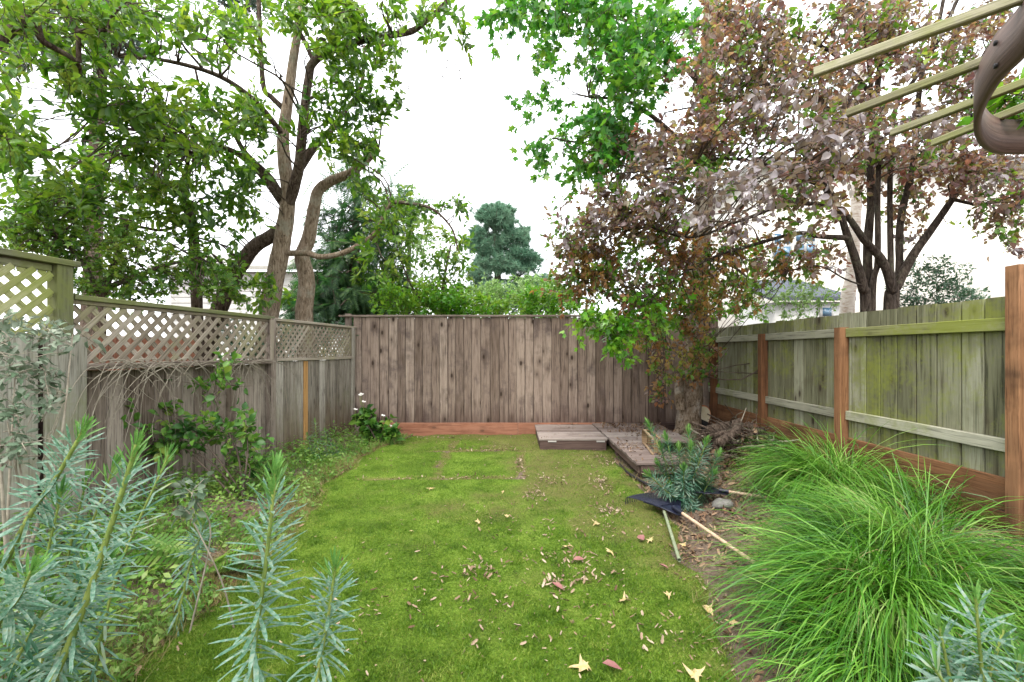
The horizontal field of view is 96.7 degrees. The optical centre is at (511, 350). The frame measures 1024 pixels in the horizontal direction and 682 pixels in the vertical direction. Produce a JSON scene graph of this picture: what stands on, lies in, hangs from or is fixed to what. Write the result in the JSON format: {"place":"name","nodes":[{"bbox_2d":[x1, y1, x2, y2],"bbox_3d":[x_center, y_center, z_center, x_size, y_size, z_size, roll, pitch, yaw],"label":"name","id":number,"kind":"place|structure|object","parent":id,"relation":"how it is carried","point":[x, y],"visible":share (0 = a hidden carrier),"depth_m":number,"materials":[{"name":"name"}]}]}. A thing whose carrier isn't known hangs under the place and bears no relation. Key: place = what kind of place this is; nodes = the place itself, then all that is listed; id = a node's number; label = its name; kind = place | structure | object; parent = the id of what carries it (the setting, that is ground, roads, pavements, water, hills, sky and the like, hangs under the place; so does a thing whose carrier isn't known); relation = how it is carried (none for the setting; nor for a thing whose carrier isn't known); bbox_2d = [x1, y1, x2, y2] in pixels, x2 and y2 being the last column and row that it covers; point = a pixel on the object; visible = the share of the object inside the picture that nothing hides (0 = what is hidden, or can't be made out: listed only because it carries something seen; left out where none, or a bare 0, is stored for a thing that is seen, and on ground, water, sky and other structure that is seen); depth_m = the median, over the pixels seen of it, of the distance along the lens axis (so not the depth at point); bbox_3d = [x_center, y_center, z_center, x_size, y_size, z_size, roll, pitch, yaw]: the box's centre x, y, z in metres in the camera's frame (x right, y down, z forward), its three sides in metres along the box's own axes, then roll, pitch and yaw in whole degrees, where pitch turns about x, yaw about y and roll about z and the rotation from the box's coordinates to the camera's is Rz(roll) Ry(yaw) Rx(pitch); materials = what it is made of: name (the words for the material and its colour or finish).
{"place":"outdoors","nodes":[
{"label":"outdoors","id":0,"kind":"place"},
{"bbox_2d":[147,254,348,365],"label":"pale house","id":1,"kind":"structure","parent":0,"point":[260,262],"depth_m":15.58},
{"bbox_2d":[123,434,751,681],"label":"lawn","id":2,"kind":"structure","parent":0,"point":[577,521],"depth_m":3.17,"materials":[{"name":"green plant"}]},
{"bbox_2d":[169,471,234,632],"bbox_3d":[-1.556,1.020,2.242,0.263,0.862,0.253,0,0,0],"label":"silver sprig","id":3,"kind":"object","parent":2,"relation":"on","point":[186,512],"visible":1,"depth_m":2.23,"materials":[{"name":"grey plant"}]},
{"bbox_2d":[158,424,754,681],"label":"leaf crumbs","id":4,"kind":"object","parent":2,"relation":"on","point":[335,677],"visible":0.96,"depth_m":2.69,"materials":[{"name":"brown plant"}]},
{"bbox_2d":[240,428,757,674],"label":"leaf clusters","id":5,"kind":"object","parent":2,"relation":"on","point":[471,567],"visible":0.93,"depth_m":2.95,"materials":[{"name":"brown plant"}]},
{"bbox_2d":[553,582,562,588],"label":"fallen leaf","id":6,"kind":"object","parent":2,"relation":"on","point":[558,584],"visible":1,"depth_m":2.72,"materials":[{"name":"pink plant"}]},
{"bbox_2d":[535,424,606,450],"bbox_3d":[0.882,1.361,7.193,0.988,0.198,1.268,0,0,0],"label":"wooden step","id":7,"kind":"object","parent":2,"relation":"on","point":[561,439],"visible":0.94,"depth_m":6.65,"materials":[{"name":"grey wood"}]},
{"bbox_2d":[574,556,583,559],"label":"fallen leaf","id":8,"kind":"object","parent":2,"relation":"on","point":[578,558],"visible":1,"depth_m":3.09,"materials":[{"name":"pink plant"}]},
{"bbox_2d":[569,654,591,671],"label":"fallen leaf","id":9,"kind":"object","parent":2,"relation":"on","point":[582,665],"visible":0.99,"depth_m":2.05,"materials":[{"name":"yellow plant"}]},
{"bbox_2d":[602,659,620,668],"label":"fallen leaf","id":10,"kind":"object","parent":2,"relation":"on","point":[610,663],"visible":1,"depth_m":2.04,"materials":[{"name":"pink plant"}]},
{"bbox_2d":[618,591,630,601],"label":"fallen leaf","id":11,"kind":"object","parent":2,"relation":"on","point":[624,598],"visible":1,"depth_m":2.59,"materials":[{"name":"yellow plant"}]},
{"bbox_2d":[637,535,644,539],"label":"fallen leaf","id":12,"kind":"object","parent":2,"relation":"on","point":[641,537],"visible":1,"depth_m":3.42,"materials":[{"name":"pink plant"}]},
{"bbox_2d":[663,510,680,561],"bbox_3d":[1.217,1.391,3.490,0.025,0.031,0.933,0,0,12],"label":"garden stake","id":13,"kind":"object","parent":2,"relation":"on","point":[672,538],"visible":1,"depth_m":3.37,"materials":[{"name":"green wood"}]},
{"bbox_2d":[682,663,705,681],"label":"fallen leaf","id":14,"kind":"object","parent":2,"relation":"on","point":[697,673],"visible":1,"depth_m":2.00,"materials":[{"name":"yellow plant"}]},
{"bbox_2d":[703,603,712,614],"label":"fallen leaf","id":15,"kind":"object","parent":2,"relation":"on","point":[707,607],"visible":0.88,"depth_m":2.53,"materials":[{"name":"yellow plant"}]},
{"bbox_2d":[625,492,800,594],"bbox_3d":[1.608,1.372,3.455,0.567,0.093,1.882,0,0,-19],"label":"fan rake","id":16,"kind":"object","parent":2,"relation":"on","point":[673,507],"visible":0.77,"depth_m":3.99,"materials":[{"name":"blue plastic"}]},
{"bbox_2d":[0,424,1023,681],"bbox_3d":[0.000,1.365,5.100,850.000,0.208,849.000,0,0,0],"label":"ground","id":17,"kind":"structure","parent":0,"point":[708,570],"depth_m":3.23,"materials":[{"name":"soil"}]},
{"bbox_2d":[0,586,64,681],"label":"spurge clump","id":18,"kind":"object","parent":17,"relation":"on","point":[17,653],"visible":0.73,"depth_m":1.57,"materials":[{"name":"green plant"}]},
{"bbox_2d":[0,550,66,681],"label":"spurge plant","id":19,"kind":"object","parent":17,"relation":"on","point":[15,592],"visible":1,"depth_m":1.51,"materials":[{"name":"green plant"}]},
{"bbox_2d":[0,248,86,549],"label":"tall lattice fence","id":20,"kind":"object","parent":17,"relation":"on","point":[55,273],"visible":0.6,"depth_m":3.29,"materials":[{"name":"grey wood"}]},
{"bbox_2d":[1,474,86,681],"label":"spurge clump","id":21,"kind":"object","parent":17,"relation":"on","point":[61,491],"visible":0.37,"depth_m":1.85,"materials":[{"name":"green plant"}]},
{"bbox_2d":[0,413,104,625],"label":"spurge plant","id":22,"kind":"object","parent":17,"relation":"on","point":[50,485],"visible":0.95,"depth_m":1.85,"materials":[{"name":"green plant"}]},
{"bbox_2d":[0,308,105,590],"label":"silver shrub","id":23,"kind":"object","parent":17,"relation":"on","point":[55,333],"visible":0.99,"depth_m":2.54,"materials":[{"name":"grey plant"}]},
{"bbox_2d":[19,537,125,681],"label":"spurge clump","id":24,"kind":"object","parent":17,"relation":"on","point":[76,599],"visible":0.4,"depth_m":1.72,"materials":[{"name":"green plant"}]},
{"bbox_2d":[25,450,130,681],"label":"spurge clump","id":25,"kind":"object","parent":17,"relation":"on","point":[116,459],"visible":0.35,"depth_m":1.97,"materials":[{"name":"green plant"}]},
{"bbox_2d":[16,425,161,681],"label":"spurge plant","id":26,"kind":"object","parent":17,"relation":"on","point":[78,614],"visible":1,"depth_m":1.62,"materials":[{"name":"green plant"}]},
{"bbox_2d":[0,0,194,186],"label":"overhanging tree","id":27,"kind":"object","parent":17,"relation":"on","point":[25,19],"visible":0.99,"depth_m":4.02,"materials":[{"name":"green plant"}]},
{"bbox_2d":[27,333,194,370],"bbox_3d":[-4.452,0.640,4.985,0.020,1.620,2.346,0,0,9],"label":"red brown fence","id":28,"kind":"object","parent":17,"relation":"on","point":[123,348],"visible":0.06,"depth_m":5.36,"materials":[{"name":"brown wood"}]},
{"bbox_2d":[68,442,177,681],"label":"spurge clump","id":29,"kind":"object","parent":17,"relation":"on","point":[103,630],"visible":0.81,"depth_m":1.91,"materials":[{"name":"green plant"}]},
{"bbox_2d":[0,173,260,334],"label":"maple shrub tree","id":30,"kind":"object","parent":17,"relation":"on","point":[118,270],"visible":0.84,"depth_m":5.49,"materials":[{"name":"green plant"}]},
{"bbox_2d":[0,0,273,334],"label":"dark evergreen tree","id":31,"kind":"object","parent":17,"relation":"on","point":[253,8],"visible":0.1,"depth_m":13.17,"materials":[{"name":"green plant"}]},
{"bbox_2d":[39,114,270,360],"bbox_3d":[-5.166,-1.167,6.327,3.059,4.882,1.590,0,0,-10],"label":"young magnolia tree","id":32,"kind":"object","parent":17,"relation":"on","point":[196,302],"visible":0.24,"depth_m":6.52,"materials":[{"name":"green plant"}]},
{"bbox_2d":[160,509,220,636],"bbox_3d":[-1.649,1.149,2.351,0.261,0.665,0.209,0,0,0],"label":"spurge plant","id":33,"kind":"object","parent":17,"relation":"on","point":[190,561],"visible":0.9,"depth_m":2.33,"materials":[{"name":"green plant"}]},
{"bbox_2d":[124,531,273,573],"bbox_3d":[-1.966,1.295,2.899,0.938,0.282,0.377,0,0,0],"label":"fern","id":34,"kind":"object","parent":17,"relation":"on","point":[171,549],"visible":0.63,"depth_m":2.87,"materials":[{"name":"green plant"}]},
{"bbox_2d":[120,350,283,502],"bbox_3d":[-3.070,0.721,4.293,1.629,1.474,0.769,0,0,-28],"label":"bramble","id":35,"kind":"object","parent":17,"relation":"on","point":[209,435],"visible":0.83,"depth_m":4.37,"materials":[{"name":"green plant"}]},
{"bbox_2d":[0,420,412,681],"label":"ground cover plants","id":36,"kind":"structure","parent":17,"relation":"on","point":[183,524],"depth_m":3.36,"materials":[{"name":"green plant"}]},
{"bbox_2d":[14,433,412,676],"bbox_3d":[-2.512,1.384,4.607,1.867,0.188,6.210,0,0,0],"label":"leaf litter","id":37,"kind":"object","parent":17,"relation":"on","point":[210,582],"visible":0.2,"depth_m":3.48,"materials":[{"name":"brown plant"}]},
{"bbox_2d":[74,294,356,516],"bbox_3d":[-3.054,0.657,5.675,0.137,2.186,4.417,0,0,9],"label":"lattice fence","id":38,"kind":"object","parent":17,"relation":"on","point":[319,388],"visible":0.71,"depth_m":4.80,"materials":[{"name":"grey wood"}]},
{"bbox_2d":[35,356,293,491],"bbox_3d":[-3.040,0.559,4.548,0.193,1.014,2.884,0,0,9],"label":"dead vine","id":39,"kind":"object","parent":38,"relation":"hanging from","point":[152,367],"visible":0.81,"depth_m":4.01,"materials":[{"name":"brown plant"}]},
{"bbox_2d":[0,0,478,365],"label":"magnolia tree","id":40,"kind":"object","parent":17,"relation":"on","point":[153,122],"visible":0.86,"depth_m":6.18,"materials":[{"name":"green plant"}]},
{"bbox_2d":[209,449,306,681],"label":"spurge plant","id":41,"kind":"object","parent":17,"relation":"on","point":[255,672],"visible":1,"depth_m":1.45,"materials":[{"name":"green plant"}]},
{"bbox_2d":[214,312,358,364],"bbox_3d":[-3.801,0.341,7.810,2.222,2.230,1.524,0,0,-42],"label":"dark shrub","id":42,"kind":"object","parent":17,"relation":"on","point":[315,317],"visible":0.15,"depth_m":7.59,"materials":[{"name":"green plant"}]},
{"bbox_2d":[299,418,339,460],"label":"spurge clump","id":43,"kind":"object","parent":17,"relation":"on","point":[332,443],"visible":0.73,"depth_m":5.97,"materials":[{"name":"plant"}]},
{"bbox_2d":[286,545,358,681],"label":"spurge plant","id":44,"kind":"object","parent":17,"relation":"on","point":[330,612],"visible":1,"depth_m":1.50,"materials":[{"name":"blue plant"}]},
{"bbox_2d":[278,148,435,339],"bbox_3d":[-3.574,-1.338,9.841,3.716,5.916,3.146,0,0,0],"label":"drooping conifer","id":45,"kind":"object","parent":17,"relation":"on","point":[337,292],"visible":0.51,"depth_m":9.52,"materials":[{"name":"green plant"}]},
{"bbox_2d":[348,393,404,444],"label":"anemone plant","id":46,"kind":"object","parent":17,"relation":"on","point":[371,424],"visible":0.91,"depth_m":7.10,"materials":[{"name":"green plant"}]},
{"bbox_2d":[366,275,445,318],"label":"hedge shrub","id":47,"kind":"object","parent":17,"relation":"on","point":[394,293],"visible":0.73,"depth_m":8.50,"materials":[{"name":"green plant"}]},
{"bbox_2d":[349,198,477,314],"bbox_3d":[-1.984,-1.009,9.246,2.644,4.218,1.418,0,0,0],"label":"yellow green shrub tree","id":48,"kind":"object","parent":17,"relation":"on","point":[394,274],"visible":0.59,"depth_m":9.23,"materials":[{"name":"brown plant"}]},
{"bbox_2d":[381,181,454,314],"bbox_3d":[-3.269,-1.897,14.128,3.087,6.602,2.133,0,0,15],"label":"pale weeping tree","id":49,"kind":"object","parent":17,"relation":"on","point":[420,250],"visible":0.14,"depth_m":13.91,"materials":[{"name":"green plant"}]},
{"bbox_2d":[74,437,807,681],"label":"dry grass","id":50,"kind":"structure","parent":17,"relation":"on","point":[291,516],"depth_m":2.91,"materials":[{"name":"plant"}]},
{"bbox_2d":[428,281,512,318],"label":"hedge shrub","id":51,"kind":"object","parent":17,"relation":"on","point":[459,302],"visible":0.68,"depth_m":8.51,"materials":[{"name":"green plant"}]},
{"bbox_2d":[466,272,515,314],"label":"pale bush","id":52,"kind":"object","parent":17,"relation":"on","point":[489,288],"visible":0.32,"depth_m":11.70,"materials":[{"name":"green plant"}]},
{"bbox_2d":[462,198,552,312],"bbox_3d":[-0.216,-3.381,23.934,5.164,9.688,3.094,0,0,0],"label":"pine tree","id":53,"kind":"object","parent":17,"relation":"on","point":[501,238],"visible":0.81,"depth_m":23.49,"materials":[{"name":"green plant"}]},
{"bbox_2d":[338,314,717,435],"bbox_3d":[0.287,0.550,7.918,6.555,2.400,0.175,0,0,0],"label":"back fence","id":54,"kind":"object","parent":17,"relation":"on","point":[424,375],"visible":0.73,"depth_m":7.87,"materials":[{"name":"brown wood"}]},
{"bbox_2d":[503,272,565,317],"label":"pale bush","id":55,"kind":"object","parent":17,"relation":"on","point":[522,286],"visible":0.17,"depth_m":11.91,"materials":[{"name":"green plant"}]},
{"bbox_2d":[477,260,604,314],"bbox_3d":[0.831,-0.658,13.350,3.893,4.227,1.807,0,0,7],"label":"green shrub","id":56,"kind":"object","parent":17,"relation":"on","point":[529,270],"visible":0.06,"depth_m":13.11,"materials":[{"name":"green plant"}]},
{"bbox_2d":[505,278,585,318],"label":"hedge shrub","id":57,"kind":"object","parent":17,"relation":"on","point":[531,297],"visible":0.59,"depth_m":8.50,"materials":[{"name":"green plant"}]},
{"bbox_2d":[471,0,772,444],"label":"sweetgum tree","id":58,"kind":"object","parent":17,"relation":"on","point":[636,78],"visible":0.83,"depth_m":5.57,"materials":[{"name":"green plant"}]},
{"bbox_2d":[619,463,660,491],"bbox_3d":[1.427,1.417,5.019,0.113,0.052,1.471,0,0,-9],"label":"lawn edging","id":59,"kind":"object","parent":17,"relation":"on","point":[636,478],"visible":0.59,"depth_m":4.98,"materials":[{"name":"black plastic"}]},
{"bbox_2d":[592,423,692,476],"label":"wooden deck","id":60,"kind":"structure","parent":17,"relation":"on","point":[639,464],"depth_m":6.26,"materials":[{"name":"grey wood"}]},
{"bbox_2d":[642,429,660,454],"bbox_3d":[1.767,1.140,5.789,0.120,0.198,0.714,0,0,7],"label":"garden rack","id":61,"kind":"object","parent":60,"relation":"on","point":[645,438],"visible":0.75,"depth_m":5.89,"materials":[{"name":"beige wood"}]},
{"bbox_2d":[642,417,723,513],"bbox_3d":[1.616,1.090,4.246,0.912,0.901,0.502,0,0,0],"label":"spurge clump","id":62,"kind":"object","parent":17,"relation":"on","point":[682,487],"visible":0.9,"depth_m":4.19,"materials":[{"name":"green plant"}]},
{"bbox_2d":[701,405,710,437],"bbox_3d":[3.083,1.200,7.504,0.441,0.600,0.125,0,0,-23],"label":"leaning board","id":63,"kind":"object","parent":17,"relation":"on","point":[705,417],"visible":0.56,"depth_m":7.51,"materials":[{"name":"beige paint"}]},
{"bbox_2d":[711,498,733,508],"bbox_3d":[1.893,1.387,4.106,0.198,0.106,0.126,0,0,0],"label":"stone","id":64,"kind":"object","parent":17,"relation":"on","point":[725,502],"visible":0.79,"depth_m":4.06,"materials":[{"name":"grey stone"}]},
{"bbox_2d":[686,481,777,500],"bbox_3d":[2.094,1.321,4.065,1.145,0.093,0.454,0,0,33],"label":"fan rake","id":65,"kind":"object","parent":17,"relation":"on","point":[724,491],"visible":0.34,"depth_m":4.18,"materials":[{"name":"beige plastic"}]},
{"bbox_2d":[726,619,738,626],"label":"fallen leaf","id":66,"kind":"object","parent":17,"relation":"on","point":[732,622],"visible":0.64,"depth_m":2.40,"materials":[{"name":"beige plant"}]},
{"bbox_2d":[677,405,798,484],"bbox_3d":[2.668,1.062,5.389,1.845,0.876,1.575,0,0,-41],"label":"brush pile","id":67,"kind":"object","parent":17,"relation":"on","point":[732,435],"visible":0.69,"depth_m":5.26,"materials":[{"name":"brown plant"}]},
{"bbox_2d":[529,0,1023,408],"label":"purple plum tree","id":68,"kind":"object","parent":17,"relation":"on","point":[824,140],"visible":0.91,"depth_m":5.30,"materials":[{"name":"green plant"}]},
{"bbox_2d":[723,277,845,325],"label":"light green shrub","id":69,"kind":"object","parent":17,"relation":"on","point":[803,298],"visible":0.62,"depth_m":7.25,"materials":[{"name":"green plant"}]},
{"bbox_2d":[567,421,1023,681],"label":"leaf litter","id":70,"kind":"object","parent":17,"relation":"on","point":[692,535],"visible":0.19,"depth_m":3.71,"materials":[{"name":"brown plant"}]},
{"bbox_2d":[710,409,994,532],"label":"tussock grass","id":71,"kind":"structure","parent":17,"relation":"on","point":[793,462],"depth_m":3.88,"materials":[{"name":"plant"}]},
{"bbox_2d":[685,464,1023,681],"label":"tussock grass","id":72,"kind":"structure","parent":17,"relation":"on","point":[899,604],"depth_m":2.10,"materials":[{"name":"plant"}]},
{"bbox_2d":[815,7,897,313],"bbox_3d":[6.049,-2.345,7.775,1.812,7.501,0.931,0,0,-13],"label":"white birch","id":73,"kind":"object","parent":17,"relation":"on","point":[847,300],"visible":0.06,"depth_m":7.54,"materials":[{"name":"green plant"}]},
{"bbox_2d":[700,564,1023,681],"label":"tussock grass","id":74,"kind":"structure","parent":17,"relation":"on","point":[824,649],"depth_m":1.89,"materials":[{"name":"plant"}]},
{"bbox_2d":[708,264,1023,543],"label":"fence","id":75,"kind":"object","parent":17,"relation":"on","point":[948,377],"visible":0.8,"depth_m":3.92,"materials":[{"name":"green wood"}]},
{"bbox_2d":[796,443,1023,550],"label":"tussock grass","id":76,"kind":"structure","parent":17,"relation":"on","point":[916,497],"depth_m":3.39,"materials":[{"name":"plant"}]},
{"bbox_2d":[814,0,1023,154],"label":"pergola","id":77,"kind":"object","parent":17,"relation":"on","point":[998,61],"visible":1,"depth_m":1.58,"materials":[{"name":"brown wood"}]},
{"bbox_2d":[956,67,1023,155],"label":"vine","id":78,"kind":"object","parent":77,"relation":"on","point":[1001,101],"visible":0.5,"depth_m":1.95,"materials":[{"name":"green plant"}]},
{"bbox_2d":[884,254,990,306],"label":"dusty shrub","id":79,"kind":"object","parent":17,"relation":"on","point":[965,292],"visible":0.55,"depth_m":6.53,"materials":[{"name":"green plant"}]},
{"bbox_2d":[902,575,1023,681],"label":"spurge plant","id":80,"kind":"object","parent":17,"relation":"on","point":[960,658],"visible":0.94,"depth_m":1.52,"materials":[{"name":"green plant"}]},
{"bbox_2d":[904,634,1023,681],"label":"spurge clump","id":81,"kind":"object","parent":17,"relation":"on","point":[928,665],"visible":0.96,"depth_m":1.48,"materials":[{"name":"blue plant"}]},
{"bbox_2d":[933,516,1023,639],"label":"tussock grass","id":82,"kind":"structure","parent":17,"relation":"on","point":[1005,573],"depth_m":2.23,"materials":[{"name":"plant"}]},
{"bbox_2d":[0,0,1023,336],"label":"sky","id":83,"kind":"structure","parent":0,"point":[450,155],"materials":[{"name":"white"}]},
{"bbox_2d":[738,280,855,325],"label":"grey roofed shed","id":84,"kind":"structure","parent":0,"point":[774,316],"depth_m":11.20,"materials":[{"name":"grey"}]},
{"bbox_2d":[819,306,832,316],"bbox_3d":[7.717,-0.957,11.179,0.315,0.302,0.082,0,0,0],"label":"window","id":85,"kind":"structure","parent":84,"relation":"in","point":[826,310],"depth_m":11.14,"materials":[{"name":"blue glass"}]},
{"bbox_2d":[677,157,1023,327],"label":"cream house","id":86,"kind":"structure","parent":0,"point":[958,243],"depth_m":15.00,"materials":[{"name":"paint"}]},
{"bbox_2d":[772,232,791,257],"bbox_3d":[8.884,-3.476,14.979,0.624,0.844,0.082,0,0,0],"label":"window","id":87,"kind":"structure","parent":86,"relation":"in","point":[787,248],"depth_m":14.95,"materials":[{"name":"white glass"}]},
{"bbox_2d":[794,230,815,255],"bbox_3d":[9.634,-3.560,14.979,0.709,0.844,0.082,0,0,0],"label":"window","id":88,"kind":"structure","parent":86,"relation":"in","point":[805,247],"depth_m":14.94,"materials":[{"name":"white glass"}]},
{"bbox_2d":[714,440,1023,671],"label":"tussock grass","id":89,"kind":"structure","parent":0,"point":[881,523],"depth_m":2.56,"materials":[{"name":"plant"}]}
]}

